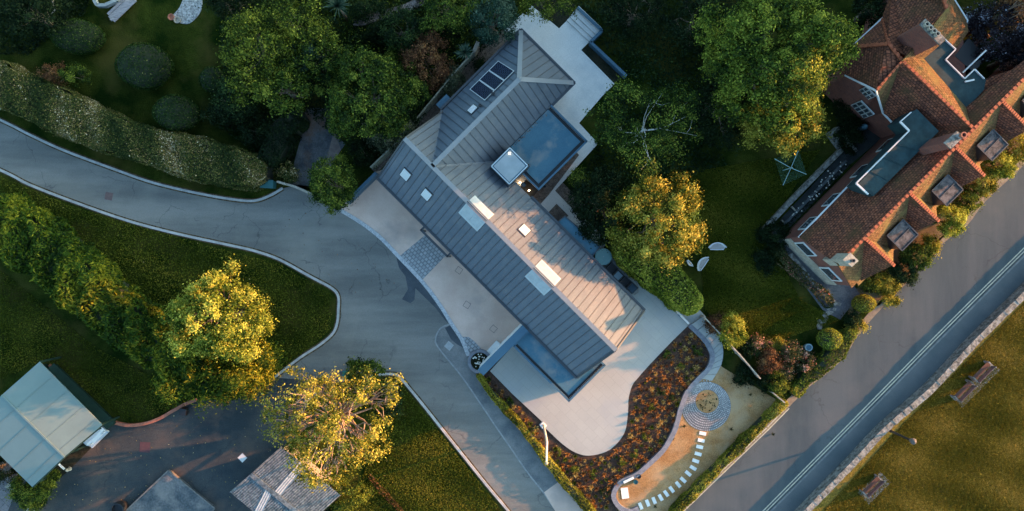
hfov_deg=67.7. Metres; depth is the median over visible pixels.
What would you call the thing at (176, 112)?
clipped bush
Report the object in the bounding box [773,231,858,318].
house path
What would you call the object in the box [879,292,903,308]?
shrub
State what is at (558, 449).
shrub
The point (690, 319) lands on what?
path
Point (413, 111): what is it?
shrub
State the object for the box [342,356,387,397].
bush
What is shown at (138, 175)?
curb
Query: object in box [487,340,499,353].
stone plinth
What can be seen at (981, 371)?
park bench
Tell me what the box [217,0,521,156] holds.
undergrowth
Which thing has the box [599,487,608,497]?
shrub
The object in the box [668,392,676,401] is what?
shrub
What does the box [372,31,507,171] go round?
gravel strip
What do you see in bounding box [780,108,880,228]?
house path
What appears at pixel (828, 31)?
broadleaf tree
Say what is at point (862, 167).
window
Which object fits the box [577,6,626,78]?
garden wall
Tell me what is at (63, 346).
grass
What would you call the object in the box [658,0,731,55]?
broadleaf tree
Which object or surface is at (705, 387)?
sett circle
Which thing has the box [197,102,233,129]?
shrub
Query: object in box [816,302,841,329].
stepping path
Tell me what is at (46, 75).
shrub
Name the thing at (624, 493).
stone slab
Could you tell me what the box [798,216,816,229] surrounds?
window
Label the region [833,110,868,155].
shrub
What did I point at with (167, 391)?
conifer
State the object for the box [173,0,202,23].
pebble bed
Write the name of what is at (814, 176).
stone wall
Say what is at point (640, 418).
bed planting
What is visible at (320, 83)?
shrub
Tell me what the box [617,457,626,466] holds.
shrub
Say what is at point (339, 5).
spiky palm
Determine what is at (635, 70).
undergrowth
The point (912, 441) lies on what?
street lamp
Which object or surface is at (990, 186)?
shrub
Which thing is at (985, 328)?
stone wall
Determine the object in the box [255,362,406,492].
spreading tree
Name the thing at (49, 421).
carport
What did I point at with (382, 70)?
broadleaf tree
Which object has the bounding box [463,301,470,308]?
drain cover
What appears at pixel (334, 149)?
old drive edge
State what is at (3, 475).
shrub
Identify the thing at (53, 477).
shrub
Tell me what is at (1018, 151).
shrub
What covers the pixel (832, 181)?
undergrowth
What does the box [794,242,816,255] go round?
window
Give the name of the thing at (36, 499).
shrub
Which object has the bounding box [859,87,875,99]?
window
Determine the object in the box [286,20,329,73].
shrub
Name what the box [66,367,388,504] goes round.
fallen leaves
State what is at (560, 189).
gravel bed
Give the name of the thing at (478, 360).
flowering plants
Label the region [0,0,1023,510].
ground
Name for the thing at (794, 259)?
rockery wall
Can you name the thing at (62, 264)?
conifer hedge
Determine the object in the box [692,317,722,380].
garden path
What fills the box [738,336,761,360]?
shrub
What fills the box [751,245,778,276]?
shrub
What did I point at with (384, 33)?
broadleaf tree
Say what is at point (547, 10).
broadleaf tree
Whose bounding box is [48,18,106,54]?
clipped bush
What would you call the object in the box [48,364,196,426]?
brick edging
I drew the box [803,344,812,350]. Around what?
blue pot
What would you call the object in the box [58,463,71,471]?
garden ornament
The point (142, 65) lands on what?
clipped bush
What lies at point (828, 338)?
clipped bush
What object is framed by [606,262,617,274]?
garden chair
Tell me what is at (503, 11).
broadleaf tree
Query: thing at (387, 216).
forecourt
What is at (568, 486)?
hedge
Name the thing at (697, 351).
shrub
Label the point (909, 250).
shrub
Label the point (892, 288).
shrub
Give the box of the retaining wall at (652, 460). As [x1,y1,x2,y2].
[611,323,714,510]
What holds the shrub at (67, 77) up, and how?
on the ground at (190, 50)
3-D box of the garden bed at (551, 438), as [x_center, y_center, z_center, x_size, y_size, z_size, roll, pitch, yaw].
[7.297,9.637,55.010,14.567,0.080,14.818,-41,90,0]
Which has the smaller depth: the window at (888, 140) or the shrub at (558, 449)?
the window at (888, 140)
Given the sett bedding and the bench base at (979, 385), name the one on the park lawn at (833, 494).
the bench base at (979, 385)
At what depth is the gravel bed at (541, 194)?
54.90 m
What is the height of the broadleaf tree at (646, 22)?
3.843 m
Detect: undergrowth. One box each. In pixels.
[0,0,88,55]
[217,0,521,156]
[576,0,749,146]
[579,94,726,243]
[787,163,849,229]
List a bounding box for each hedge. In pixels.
[0,60,273,191]
[0,192,221,389]
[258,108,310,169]
[476,373,595,510]
[607,240,703,315]
[668,397,790,510]
[788,328,857,397]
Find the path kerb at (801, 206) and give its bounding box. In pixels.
[777,159,846,231]
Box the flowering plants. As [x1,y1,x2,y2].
[471,353,485,369]
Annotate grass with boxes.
[0,176,331,370]
[0,271,197,422]
[353,379,500,510]
[677,150,839,345]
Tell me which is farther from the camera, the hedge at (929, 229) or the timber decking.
the hedge at (929, 229)
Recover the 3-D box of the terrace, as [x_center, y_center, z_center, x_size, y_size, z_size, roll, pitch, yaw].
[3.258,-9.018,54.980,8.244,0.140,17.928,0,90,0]
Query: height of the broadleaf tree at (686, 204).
7.333 m
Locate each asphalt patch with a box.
[397,258,447,322]
[445,326,462,346]
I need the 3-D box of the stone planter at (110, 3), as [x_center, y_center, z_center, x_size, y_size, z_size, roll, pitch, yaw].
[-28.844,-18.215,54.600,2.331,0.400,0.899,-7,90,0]
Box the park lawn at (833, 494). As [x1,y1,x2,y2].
[812,301,1023,510]
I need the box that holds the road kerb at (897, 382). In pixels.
[770,255,1023,510]
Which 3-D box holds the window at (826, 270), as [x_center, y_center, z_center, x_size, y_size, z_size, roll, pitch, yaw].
[21.802,1.274,52.300,1.324,1.600,0.089,45,90,0]
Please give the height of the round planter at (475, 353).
0.420 m
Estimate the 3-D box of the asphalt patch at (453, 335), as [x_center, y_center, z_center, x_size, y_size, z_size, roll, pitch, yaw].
[-4.142,5.942,55.010,0.512,0.080,1.991,-35,90,0]
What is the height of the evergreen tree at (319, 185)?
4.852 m
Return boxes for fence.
[48,363,115,429]
[277,181,311,194]
[370,52,473,169]
[472,41,479,58]
[700,315,760,378]
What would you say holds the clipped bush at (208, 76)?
on the ground at (190, 50)
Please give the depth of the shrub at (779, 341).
54.39 m
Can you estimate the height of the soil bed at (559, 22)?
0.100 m
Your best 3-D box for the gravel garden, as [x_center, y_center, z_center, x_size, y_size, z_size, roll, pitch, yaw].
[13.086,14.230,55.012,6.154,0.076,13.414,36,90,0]
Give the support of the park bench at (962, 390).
on the bench base at (979, 385)
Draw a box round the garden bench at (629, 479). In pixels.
[623,477,633,483]
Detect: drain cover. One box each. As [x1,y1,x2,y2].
[104,191,113,200]
[139,442,150,452]
[238,453,246,462]
[444,341,453,350]
[455,266,462,273]
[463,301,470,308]
[490,325,497,332]
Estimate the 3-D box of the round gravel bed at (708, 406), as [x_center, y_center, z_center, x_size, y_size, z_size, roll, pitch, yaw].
[14.040,10.494,55.000,1.656,0.100,1.656,0,90,0]
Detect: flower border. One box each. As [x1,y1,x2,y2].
[368,475,402,510]
[768,242,834,308]
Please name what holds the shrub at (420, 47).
on the ground at (190, 50)
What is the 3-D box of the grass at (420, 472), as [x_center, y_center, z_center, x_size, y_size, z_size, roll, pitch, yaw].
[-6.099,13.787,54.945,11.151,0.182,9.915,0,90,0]
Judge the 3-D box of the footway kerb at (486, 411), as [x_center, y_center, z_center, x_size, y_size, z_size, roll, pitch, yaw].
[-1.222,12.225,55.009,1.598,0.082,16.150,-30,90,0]
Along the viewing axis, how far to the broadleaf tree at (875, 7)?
52.02 m
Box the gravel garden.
[616,366,777,510]
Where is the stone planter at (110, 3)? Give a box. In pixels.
[92,0,119,7]
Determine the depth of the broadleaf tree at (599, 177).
51.73 m
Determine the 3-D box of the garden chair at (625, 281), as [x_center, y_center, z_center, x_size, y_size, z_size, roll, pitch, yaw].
[8.088,1.887,54.515,0.670,0.730,0.670,-45,90,0]
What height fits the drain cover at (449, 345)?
0.058 m
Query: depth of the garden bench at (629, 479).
54.60 m
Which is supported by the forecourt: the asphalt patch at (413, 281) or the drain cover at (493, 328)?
the drain cover at (493, 328)
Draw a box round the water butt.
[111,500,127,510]
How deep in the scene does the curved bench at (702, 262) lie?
54.58 m
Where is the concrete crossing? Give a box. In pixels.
[544,482,582,510]
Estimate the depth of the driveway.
54.98 m
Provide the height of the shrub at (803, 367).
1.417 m
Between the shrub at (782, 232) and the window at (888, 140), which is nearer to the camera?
the window at (888, 140)
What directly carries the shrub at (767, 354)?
on the ground at (190, 50)
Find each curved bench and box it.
[697,257,708,270]
[708,242,726,249]
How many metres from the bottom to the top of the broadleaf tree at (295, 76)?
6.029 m
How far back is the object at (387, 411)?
52.96 m
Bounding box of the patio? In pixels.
[490,256,688,455]
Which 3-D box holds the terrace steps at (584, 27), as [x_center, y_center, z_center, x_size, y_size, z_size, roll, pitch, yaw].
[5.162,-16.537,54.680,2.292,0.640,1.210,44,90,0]
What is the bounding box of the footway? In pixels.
[436,325,556,491]
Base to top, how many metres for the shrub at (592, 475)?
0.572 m
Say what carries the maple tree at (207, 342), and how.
on the ground at (190, 50)
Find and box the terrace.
[505,6,613,248]
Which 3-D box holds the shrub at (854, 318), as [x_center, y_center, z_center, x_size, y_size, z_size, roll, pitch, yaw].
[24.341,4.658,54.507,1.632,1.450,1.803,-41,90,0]
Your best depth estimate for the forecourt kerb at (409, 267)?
54.92 m
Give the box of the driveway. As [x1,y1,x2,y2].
[0,123,554,510]
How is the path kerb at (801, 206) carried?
on the house path at (871, 140)
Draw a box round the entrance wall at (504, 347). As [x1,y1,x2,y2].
[478,324,527,375]
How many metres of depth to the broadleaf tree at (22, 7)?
51.81 m
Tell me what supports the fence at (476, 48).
on the gravel strip
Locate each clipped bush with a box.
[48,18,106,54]
[114,42,174,90]
[152,93,201,131]
[198,66,226,94]
[816,327,842,350]
[851,294,876,312]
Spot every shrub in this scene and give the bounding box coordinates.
[0,456,17,484]
[2,473,56,510]
[36,60,71,86]
[37,468,61,490]
[57,61,92,87]
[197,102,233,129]
[217,93,263,124]
[236,110,276,147]
[272,159,301,185]
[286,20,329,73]
[309,52,346,101]
[327,472,376,510]
[345,0,387,24]
[355,17,404,51]
[360,107,420,153]
[383,38,410,70]
[398,27,458,96]
[399,96,428,128]
[424,9,460,50]
[436,58,471,98]
[469,53,489,74]
[554,447,560,457]
[571,466,579,472]
[589,471,596,479]
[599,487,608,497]
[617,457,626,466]
[629,449,638,457]
[642,430,650,440]
[657,389,665,396]
[662,350,670,359]
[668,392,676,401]
[678,362,684,369]
[693,349,702,354]
[702,311,725,336]
[715,310,748,352]
[731,360,757,388]
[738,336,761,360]
[742,332,774,355]
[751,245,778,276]
[752,216,791,251]
[755,347,783,375]
[755,370,779,396]
[763,370,791,398]
[769,341,781,355]
[770,334,790,352]
[778,337,805,362]
[778,361,795,379]
[795,349,816,374]
[827,97,852,122]
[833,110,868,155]
[841,308,866,329]
[842,320,871,333]
[855,270,887,295]
[872,271,903,296]
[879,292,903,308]
[885,259,920,289]
[897,237,935,271]
[917,231,944,258]
[932,204,972,239]
[950,186,984,214]
[963,164,1000,198]
[980,148,1018,179]
[1006,133,1023,165]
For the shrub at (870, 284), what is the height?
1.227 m
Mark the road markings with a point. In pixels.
(872, 399)
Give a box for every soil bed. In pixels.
[534,0,574,27]
[582,45,621,83]
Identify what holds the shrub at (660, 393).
on the garden bed at (551, 438)
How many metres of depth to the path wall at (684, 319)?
54.63 m
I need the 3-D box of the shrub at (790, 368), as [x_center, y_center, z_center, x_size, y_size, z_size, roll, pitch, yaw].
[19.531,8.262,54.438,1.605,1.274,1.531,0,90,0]
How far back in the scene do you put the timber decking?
54.66 m
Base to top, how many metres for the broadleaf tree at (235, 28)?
7.942 m
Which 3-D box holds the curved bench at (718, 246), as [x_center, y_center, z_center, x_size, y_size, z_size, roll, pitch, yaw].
[14.639,-0.663,54.611,1.242,0.778,0.544,0,90,0]
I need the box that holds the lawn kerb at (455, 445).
[339,373,508,510]
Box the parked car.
[83,426,109,447]
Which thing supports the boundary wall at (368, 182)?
on the forecourt
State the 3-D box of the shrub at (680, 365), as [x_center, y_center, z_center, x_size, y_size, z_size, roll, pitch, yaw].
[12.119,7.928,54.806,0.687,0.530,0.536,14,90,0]
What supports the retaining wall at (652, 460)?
on the ground at (190, 50)
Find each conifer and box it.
[148,369,202,407]
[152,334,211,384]
[187,353,251,418]
[217,357,283,408]
[231,334,293,379]
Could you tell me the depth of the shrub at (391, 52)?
52.66 m
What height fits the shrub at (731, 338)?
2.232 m
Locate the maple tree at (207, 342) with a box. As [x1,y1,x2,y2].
[157,253,278,368]
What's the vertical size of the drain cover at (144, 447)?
0.058 m
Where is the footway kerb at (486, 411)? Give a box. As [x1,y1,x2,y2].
[435,324,553,508]
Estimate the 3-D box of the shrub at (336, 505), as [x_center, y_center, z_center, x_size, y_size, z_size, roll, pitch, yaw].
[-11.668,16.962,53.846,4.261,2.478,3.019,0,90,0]
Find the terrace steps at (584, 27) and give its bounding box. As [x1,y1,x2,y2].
[567,7,598,40]
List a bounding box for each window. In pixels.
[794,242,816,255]
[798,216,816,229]
[819,267,841,281]
[821,193,839,206]
[850,164,867,177]
[851,100,874,117]
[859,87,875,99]
[876,138,891,151]
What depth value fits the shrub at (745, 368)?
54.56 m
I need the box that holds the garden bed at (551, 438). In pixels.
[484,327,708,510]
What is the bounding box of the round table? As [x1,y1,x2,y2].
[595,248,611,264]
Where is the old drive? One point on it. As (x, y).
(314, 143)
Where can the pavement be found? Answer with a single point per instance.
(920, 373)
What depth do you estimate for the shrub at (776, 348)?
54.28 m
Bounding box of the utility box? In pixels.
[260,180,276,188]
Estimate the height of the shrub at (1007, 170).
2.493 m
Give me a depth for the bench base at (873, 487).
54.94 m
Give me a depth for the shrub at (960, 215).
53.19 m
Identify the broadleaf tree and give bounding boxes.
[0,0,77,39]
[195,0,262,18]
[209,74,261,122]
[212,4,301,112]
[245,45,314,118]
[256,0,336,60]
[296,30,355,97]
[324,41,417,141]
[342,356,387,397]
[365,3,426,58]
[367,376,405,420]
[383,61,432,109]
[418,0,480,35]
[464,0,521,50]
[515,0,578,26]
[563,165,632,252]
[567,164,591,190]
[591,0,675,44]
[602,164,708,275]
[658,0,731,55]
[685,59,752,159]
[687,0,863,145]
[736,101,834,161]
[851,0,886,27]
[965,0,1023,36]
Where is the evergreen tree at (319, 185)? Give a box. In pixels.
[304,151,359,217]
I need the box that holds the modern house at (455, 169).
[376,28,645,401]
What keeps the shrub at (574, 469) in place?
on the garden bed at (551, 438)
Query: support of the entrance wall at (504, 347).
on the forecourt
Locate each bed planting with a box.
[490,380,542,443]
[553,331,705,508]
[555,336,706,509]
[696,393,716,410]
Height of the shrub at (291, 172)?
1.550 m
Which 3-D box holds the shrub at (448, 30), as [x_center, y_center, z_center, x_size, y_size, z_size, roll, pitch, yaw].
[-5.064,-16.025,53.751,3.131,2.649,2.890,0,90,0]
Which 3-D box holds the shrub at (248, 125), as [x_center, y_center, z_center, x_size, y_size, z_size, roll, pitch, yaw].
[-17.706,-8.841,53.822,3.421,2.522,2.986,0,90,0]
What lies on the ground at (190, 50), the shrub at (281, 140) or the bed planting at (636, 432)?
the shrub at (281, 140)
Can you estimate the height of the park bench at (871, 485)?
0.920 m
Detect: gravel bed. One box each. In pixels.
[533,153,578,203]
[549,204,567,220]
[555,183,584,208]
[696,390,718,412]
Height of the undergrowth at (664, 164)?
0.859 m
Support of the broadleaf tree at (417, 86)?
on the ground at (190, 50)
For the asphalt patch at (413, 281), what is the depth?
54.98 m
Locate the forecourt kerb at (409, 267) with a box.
[339,209,469,355]
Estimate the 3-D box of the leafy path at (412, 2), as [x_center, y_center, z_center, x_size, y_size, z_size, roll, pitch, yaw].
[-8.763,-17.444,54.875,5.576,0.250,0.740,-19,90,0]
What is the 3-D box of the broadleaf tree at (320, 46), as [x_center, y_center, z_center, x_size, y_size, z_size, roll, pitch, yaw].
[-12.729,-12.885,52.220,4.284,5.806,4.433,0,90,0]
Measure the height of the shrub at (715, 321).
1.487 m
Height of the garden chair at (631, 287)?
0.730 m
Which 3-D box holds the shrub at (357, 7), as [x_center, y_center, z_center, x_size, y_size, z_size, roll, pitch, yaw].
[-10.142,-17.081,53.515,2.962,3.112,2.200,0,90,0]
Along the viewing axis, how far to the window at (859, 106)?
52.18 m
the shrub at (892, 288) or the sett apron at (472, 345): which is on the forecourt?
the sett apron at (472, 345)
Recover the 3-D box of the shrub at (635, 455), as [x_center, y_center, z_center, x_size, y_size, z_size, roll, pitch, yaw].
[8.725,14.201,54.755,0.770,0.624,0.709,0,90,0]
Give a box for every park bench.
[859,474,885,498]
[950,379,977,401]
[968,360,996,382]
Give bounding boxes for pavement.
[773,258,1023,510]
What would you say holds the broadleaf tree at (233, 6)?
on the ground at (190, 50)
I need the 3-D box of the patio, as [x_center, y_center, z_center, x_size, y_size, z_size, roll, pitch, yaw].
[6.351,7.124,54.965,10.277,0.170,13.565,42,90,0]
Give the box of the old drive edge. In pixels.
[326,134,340,166]
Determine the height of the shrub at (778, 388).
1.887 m
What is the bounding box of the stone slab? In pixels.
[621,487,628,498]
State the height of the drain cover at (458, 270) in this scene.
0.058 m
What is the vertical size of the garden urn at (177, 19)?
0.320 m
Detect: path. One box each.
[353,0,424,25]
[679,309,705,324]
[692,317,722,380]
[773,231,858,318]
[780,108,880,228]
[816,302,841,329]
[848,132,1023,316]
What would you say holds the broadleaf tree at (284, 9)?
on the ground at (190, 50)
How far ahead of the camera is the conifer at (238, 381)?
51.55 m
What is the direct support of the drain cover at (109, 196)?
on the driveway
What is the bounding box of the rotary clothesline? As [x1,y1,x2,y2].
[775,152,804,184]
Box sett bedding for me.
[682,382,730,430]
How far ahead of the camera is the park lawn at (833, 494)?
54.97 m
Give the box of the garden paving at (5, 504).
[0,461,26,510]
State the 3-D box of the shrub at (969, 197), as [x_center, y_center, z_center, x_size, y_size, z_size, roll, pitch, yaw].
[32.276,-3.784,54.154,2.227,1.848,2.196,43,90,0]
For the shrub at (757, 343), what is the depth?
54.21 m
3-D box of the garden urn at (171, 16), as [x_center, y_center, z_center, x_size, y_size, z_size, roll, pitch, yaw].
[-24.408,-17.082,54.820,0.480,0.320,0.480,0,90,0]
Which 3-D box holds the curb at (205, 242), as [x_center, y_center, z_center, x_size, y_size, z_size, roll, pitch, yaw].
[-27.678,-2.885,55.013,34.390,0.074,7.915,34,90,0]
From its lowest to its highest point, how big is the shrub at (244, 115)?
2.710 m
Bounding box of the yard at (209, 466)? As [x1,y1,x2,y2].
[8,378,337,510]
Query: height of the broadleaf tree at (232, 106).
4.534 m
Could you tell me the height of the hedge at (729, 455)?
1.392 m
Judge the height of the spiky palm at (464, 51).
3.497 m
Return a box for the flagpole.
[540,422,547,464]
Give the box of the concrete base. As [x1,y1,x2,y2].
[126,469,215,510]
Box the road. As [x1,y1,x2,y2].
[685,165,1023,510]
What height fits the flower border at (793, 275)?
0.923 m
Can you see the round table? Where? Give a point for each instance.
(603, 256)
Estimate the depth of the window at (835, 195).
52.38 m
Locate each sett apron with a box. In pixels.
[400,235,444,278]
[462,336,480,353]
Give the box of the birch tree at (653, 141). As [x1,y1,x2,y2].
[583,70,703,186]
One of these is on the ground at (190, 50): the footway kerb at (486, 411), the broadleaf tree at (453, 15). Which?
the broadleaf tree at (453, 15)
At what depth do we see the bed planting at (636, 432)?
54.92 m
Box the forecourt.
[342,170,519,350]
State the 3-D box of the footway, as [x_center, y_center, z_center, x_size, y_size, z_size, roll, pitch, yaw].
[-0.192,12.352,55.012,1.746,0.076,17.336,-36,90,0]
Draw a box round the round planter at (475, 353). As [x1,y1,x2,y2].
[468,349,489,373]
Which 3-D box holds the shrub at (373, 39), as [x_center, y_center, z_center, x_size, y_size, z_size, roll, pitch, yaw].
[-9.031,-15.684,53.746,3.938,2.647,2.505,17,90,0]
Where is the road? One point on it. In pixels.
(821, 414)
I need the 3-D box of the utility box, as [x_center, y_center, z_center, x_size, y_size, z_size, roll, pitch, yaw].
[-17.387,-5.072,54.550,0.923,0.900,0.601,4,90,0]
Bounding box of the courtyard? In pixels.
[520,180,537,196]
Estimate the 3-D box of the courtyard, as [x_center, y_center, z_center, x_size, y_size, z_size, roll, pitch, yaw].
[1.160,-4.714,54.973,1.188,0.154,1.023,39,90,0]
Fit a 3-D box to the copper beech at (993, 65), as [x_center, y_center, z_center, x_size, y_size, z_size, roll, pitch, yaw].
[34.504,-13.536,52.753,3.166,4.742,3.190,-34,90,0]
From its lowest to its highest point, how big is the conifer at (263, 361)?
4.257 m
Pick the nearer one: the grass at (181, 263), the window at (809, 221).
the window at (809, 221)
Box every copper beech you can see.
[962,0,1023,63]
[986,42,1023,70]
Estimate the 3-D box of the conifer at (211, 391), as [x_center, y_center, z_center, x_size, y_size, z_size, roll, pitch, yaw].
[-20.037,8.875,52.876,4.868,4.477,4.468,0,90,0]
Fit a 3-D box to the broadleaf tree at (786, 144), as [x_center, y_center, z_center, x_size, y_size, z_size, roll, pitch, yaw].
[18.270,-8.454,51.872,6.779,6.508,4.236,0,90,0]
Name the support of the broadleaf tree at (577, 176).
on the ground at (190, 50)
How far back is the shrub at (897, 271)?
54.32 m
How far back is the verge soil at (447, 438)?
54.98 m
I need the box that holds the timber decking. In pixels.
[107,0,136,21]
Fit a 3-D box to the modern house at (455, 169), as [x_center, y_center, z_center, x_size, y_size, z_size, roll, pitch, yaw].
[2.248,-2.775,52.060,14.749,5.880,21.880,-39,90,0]
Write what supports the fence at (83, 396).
on the ground at (190, 50)
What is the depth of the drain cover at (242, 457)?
54.97 m
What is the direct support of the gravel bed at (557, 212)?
on the terrace
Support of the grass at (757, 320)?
on the ground at (190, 50)
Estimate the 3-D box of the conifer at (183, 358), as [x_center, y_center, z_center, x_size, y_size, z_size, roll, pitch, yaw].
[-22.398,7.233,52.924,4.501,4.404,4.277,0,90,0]
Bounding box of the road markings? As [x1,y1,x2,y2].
[684,248,1023,510]
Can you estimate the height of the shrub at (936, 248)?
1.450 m
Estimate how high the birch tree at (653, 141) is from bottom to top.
8.367 m
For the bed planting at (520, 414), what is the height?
0.224 m
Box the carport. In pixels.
[0,356,119,487]
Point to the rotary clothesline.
(790, 168)
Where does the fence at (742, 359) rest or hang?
on the ground at (190, 50)
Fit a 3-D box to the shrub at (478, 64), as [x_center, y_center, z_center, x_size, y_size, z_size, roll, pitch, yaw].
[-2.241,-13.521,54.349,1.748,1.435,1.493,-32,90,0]
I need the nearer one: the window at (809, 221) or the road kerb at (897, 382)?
the window at (809, 221)
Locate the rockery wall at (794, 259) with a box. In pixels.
[788,252,838,305]
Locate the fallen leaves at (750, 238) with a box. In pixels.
[699,166,803,322]
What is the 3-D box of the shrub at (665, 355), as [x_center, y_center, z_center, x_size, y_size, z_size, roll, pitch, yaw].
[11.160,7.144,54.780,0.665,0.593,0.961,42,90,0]
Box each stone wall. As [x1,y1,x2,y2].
[762,148,842,232]
[794,282,1023,510]
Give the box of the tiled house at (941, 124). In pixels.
[781,0,1023,287]
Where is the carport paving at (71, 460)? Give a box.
[45,443,90,481]
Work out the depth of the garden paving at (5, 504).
54.98 m
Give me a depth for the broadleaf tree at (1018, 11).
49.85 m
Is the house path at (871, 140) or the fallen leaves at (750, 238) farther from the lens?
the house path at (871, 140)
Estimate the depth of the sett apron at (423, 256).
54.95 m
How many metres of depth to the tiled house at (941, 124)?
49.28 m
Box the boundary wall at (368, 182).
[347,172,378,203]
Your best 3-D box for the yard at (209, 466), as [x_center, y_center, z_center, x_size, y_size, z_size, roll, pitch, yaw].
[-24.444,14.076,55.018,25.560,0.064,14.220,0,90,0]
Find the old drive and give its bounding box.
[289,108,344,191]
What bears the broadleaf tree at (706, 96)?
on the ground at (190, 50)
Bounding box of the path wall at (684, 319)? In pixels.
[676,311,688,323]
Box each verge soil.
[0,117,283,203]
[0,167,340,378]
[340,371,510,510]
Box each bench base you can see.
[860,473,888,503]
[959,365,999,406]
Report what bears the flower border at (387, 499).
on the ground at (190, 50)
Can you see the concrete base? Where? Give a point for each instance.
(169, 490)
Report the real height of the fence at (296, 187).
0.950 m
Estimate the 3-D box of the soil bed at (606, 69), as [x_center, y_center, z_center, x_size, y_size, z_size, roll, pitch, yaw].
[6.570,-13.842,54.995,3.488,0.110,0.942,45,90,0]
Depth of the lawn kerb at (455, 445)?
54.91 m
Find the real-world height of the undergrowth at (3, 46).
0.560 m
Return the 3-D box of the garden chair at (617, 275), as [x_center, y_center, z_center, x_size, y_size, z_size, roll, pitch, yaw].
[7.552,1.423,54.515,0.670,0.730,0.670,45,90,0]
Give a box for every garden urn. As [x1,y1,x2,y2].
[168,13,174,19]
[174,17,180,22]
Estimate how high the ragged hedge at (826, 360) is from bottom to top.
1.563 m
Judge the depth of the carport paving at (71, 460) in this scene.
54.98 m
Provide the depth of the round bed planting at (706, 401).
54.92 m
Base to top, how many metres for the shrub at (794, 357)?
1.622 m
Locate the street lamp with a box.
[888,430,916,444]
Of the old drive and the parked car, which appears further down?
the parked car
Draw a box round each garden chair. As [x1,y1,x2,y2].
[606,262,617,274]
[612,269,623,280]
[619,276,631,287]
[626,282,637,293]
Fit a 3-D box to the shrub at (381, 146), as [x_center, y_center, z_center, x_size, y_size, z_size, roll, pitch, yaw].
[-8.552,-8.722,53.554,4.424,3.048,3.589,0,90,0]
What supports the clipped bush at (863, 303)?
on the ground at (190, 50)
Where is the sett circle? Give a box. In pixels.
[683,380,730,430]
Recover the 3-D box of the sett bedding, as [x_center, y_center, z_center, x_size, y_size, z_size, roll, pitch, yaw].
[13.968,10.854,55.008,3.564,0.084,3.564,0,90,0]
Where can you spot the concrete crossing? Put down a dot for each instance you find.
(559, 497)
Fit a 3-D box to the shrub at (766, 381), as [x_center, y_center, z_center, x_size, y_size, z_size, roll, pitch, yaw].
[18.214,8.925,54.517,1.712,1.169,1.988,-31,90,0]
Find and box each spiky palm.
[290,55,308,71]
[324,0,347,21]
[454,41,474,59]
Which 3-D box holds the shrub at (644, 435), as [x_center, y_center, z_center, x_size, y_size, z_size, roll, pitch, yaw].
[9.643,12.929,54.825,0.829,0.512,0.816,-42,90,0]
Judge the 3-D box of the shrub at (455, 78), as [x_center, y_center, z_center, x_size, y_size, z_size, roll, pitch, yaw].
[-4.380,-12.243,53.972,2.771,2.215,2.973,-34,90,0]
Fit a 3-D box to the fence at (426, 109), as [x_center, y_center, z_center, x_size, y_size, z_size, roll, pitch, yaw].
[-6.199,-10.135,54.125,0.360,1.750,10.869,42,90,0]
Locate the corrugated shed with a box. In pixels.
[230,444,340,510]
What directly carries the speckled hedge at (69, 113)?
on the ground at (190, 50)
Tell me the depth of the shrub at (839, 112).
53.90 m
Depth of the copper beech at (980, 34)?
50.53 m
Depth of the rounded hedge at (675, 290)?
52.96 m

